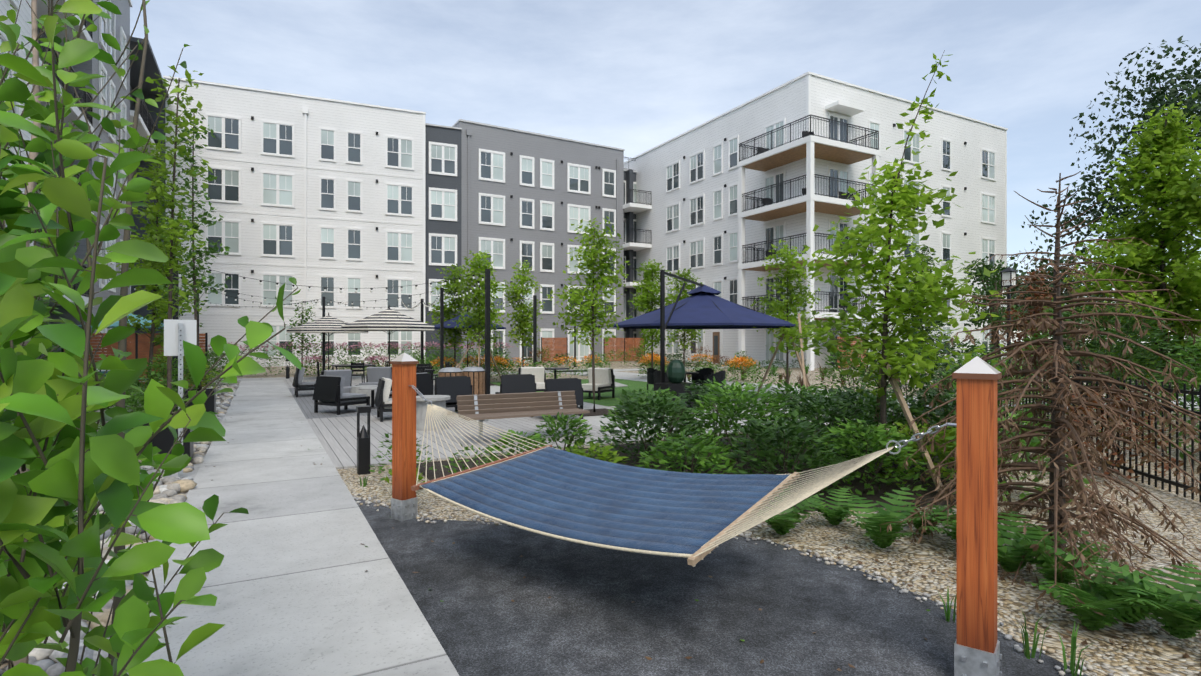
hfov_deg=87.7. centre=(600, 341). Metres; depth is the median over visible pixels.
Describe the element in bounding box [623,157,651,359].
link balconies
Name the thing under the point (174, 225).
tree
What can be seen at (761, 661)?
debris
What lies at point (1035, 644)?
grass tufts
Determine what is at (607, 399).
lawn
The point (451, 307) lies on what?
tree
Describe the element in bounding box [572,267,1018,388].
lamp posts
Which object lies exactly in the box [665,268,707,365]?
tree
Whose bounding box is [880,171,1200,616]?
dead conifer
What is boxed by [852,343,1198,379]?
ground
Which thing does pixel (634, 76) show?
sky
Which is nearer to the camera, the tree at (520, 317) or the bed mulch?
the bed mulch
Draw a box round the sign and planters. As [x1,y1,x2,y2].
[143,319,215,477]
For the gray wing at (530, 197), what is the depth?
45.51 m
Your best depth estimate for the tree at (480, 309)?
21.26 m
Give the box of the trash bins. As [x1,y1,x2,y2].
[438,367,484,399]
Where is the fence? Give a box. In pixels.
[998,364,1200,501]
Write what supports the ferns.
on the courtyard gravel
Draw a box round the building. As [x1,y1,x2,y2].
[0,0,168,359]
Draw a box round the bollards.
[286,354,591,474]
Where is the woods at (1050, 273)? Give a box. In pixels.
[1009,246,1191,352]
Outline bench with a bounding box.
[456,391,589,444]
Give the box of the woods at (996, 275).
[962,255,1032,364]
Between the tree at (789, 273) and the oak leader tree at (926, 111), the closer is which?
the oak leader tree at (926, 111)
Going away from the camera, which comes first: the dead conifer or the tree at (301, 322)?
the dead conifer
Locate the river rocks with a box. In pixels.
[0,385,238,675]
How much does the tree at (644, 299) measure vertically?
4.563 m
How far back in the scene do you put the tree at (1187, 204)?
12.08 m
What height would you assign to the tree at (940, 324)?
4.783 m
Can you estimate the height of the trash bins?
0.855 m
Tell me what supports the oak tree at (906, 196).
on the bed mulch
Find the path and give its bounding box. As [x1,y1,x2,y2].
[127,380,458,675]
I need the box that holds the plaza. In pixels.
[139,366,1198,439]
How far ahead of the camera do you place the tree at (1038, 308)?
16.08 m
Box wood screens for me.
[61,333,867,386]
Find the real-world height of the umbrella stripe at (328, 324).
2.600 m
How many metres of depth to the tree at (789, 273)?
16.96 m
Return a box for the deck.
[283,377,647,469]
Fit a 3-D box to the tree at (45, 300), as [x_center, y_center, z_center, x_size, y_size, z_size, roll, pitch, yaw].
[-4.769,0.162,5.281,1.056,2.742,0.968,0,0,-29]
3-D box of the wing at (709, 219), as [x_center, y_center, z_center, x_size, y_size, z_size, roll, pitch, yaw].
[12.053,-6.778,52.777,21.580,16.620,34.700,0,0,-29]
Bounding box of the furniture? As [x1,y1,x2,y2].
[97,131,858,430]
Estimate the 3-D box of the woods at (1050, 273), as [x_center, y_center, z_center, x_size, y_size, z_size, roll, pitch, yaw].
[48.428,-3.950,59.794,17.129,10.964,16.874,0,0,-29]
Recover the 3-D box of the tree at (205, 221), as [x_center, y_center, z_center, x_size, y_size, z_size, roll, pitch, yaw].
[-7.540,-1.659,11.613,1.205,5.286,1.170,0,0,-29]
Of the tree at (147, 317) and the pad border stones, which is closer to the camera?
the pad border stones
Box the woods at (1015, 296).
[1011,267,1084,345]
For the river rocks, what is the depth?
4.77 m
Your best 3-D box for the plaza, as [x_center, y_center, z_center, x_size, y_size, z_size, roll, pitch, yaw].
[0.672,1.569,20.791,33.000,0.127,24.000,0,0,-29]
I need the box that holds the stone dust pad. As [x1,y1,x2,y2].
[355,497,1087,675]
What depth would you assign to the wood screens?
24.75 m
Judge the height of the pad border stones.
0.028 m
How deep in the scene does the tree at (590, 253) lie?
13.10 m
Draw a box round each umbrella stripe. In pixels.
[287,313,367,369]
[341,305,433,390]
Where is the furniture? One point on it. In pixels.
(332, 387)
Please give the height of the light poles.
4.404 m
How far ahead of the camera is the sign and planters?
6.97 m
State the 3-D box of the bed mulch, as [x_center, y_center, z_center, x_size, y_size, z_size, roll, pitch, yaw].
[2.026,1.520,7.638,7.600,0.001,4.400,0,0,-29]
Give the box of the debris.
[167,403,929,670]
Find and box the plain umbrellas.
[78,270,795,410]
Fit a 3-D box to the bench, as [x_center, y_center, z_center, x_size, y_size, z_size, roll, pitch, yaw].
[-1.160,1.155,9.558,1.950,0.694,0.579,0,0,-29]
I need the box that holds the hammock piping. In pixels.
[419,446,790,557]
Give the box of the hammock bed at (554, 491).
[421,447,789,555]
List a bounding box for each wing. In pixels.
[163,75,461,366]
[452,119,624,363]
[624,71,1007,370]
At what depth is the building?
24.14 m
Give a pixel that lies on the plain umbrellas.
(703, 306)
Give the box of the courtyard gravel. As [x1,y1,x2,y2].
[145,360,1200,675]
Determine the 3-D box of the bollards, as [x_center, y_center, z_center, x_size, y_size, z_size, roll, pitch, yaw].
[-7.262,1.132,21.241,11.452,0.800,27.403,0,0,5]
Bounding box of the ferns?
[757,485,1200,672]
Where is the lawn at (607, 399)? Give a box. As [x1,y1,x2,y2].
[490,379,762,405]
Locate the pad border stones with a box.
[352,494,1113,675]
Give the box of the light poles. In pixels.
[109,257,536,410]
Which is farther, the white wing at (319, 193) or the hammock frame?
the white wing at (319, 193)
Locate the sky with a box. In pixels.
[130,0,1200,342]
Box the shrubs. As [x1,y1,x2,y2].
[4,298,1200,543]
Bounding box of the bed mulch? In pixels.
[416,427,956,511]
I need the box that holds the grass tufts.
[359,362,1092,675]
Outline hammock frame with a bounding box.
[390,353,1001,675]
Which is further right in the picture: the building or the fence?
the fence
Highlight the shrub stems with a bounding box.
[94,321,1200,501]
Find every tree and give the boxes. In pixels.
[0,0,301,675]
[4,214,106,474]
[99,141,206,387]
[130,65,212,414]
[137,215,202,381]
[158,108,231,390]
[285,300,321,367]
[425,264,476,366]
[448,250,509,378]
[499,260,544,366]
[547,216,629,411]
[622,259,676,367]
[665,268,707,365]
[750,239,820,395]
[769,151,1003,475]
[798,50,952,499]
[901,244,953,376]
[983,266,1081,400]
[1043,90,1200,418]
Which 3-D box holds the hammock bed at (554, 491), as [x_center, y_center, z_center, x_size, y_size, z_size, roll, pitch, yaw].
[-0.001,0.977,4.097,1.290,0.263,2.074,0,0,-53]
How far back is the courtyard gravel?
4.59 m

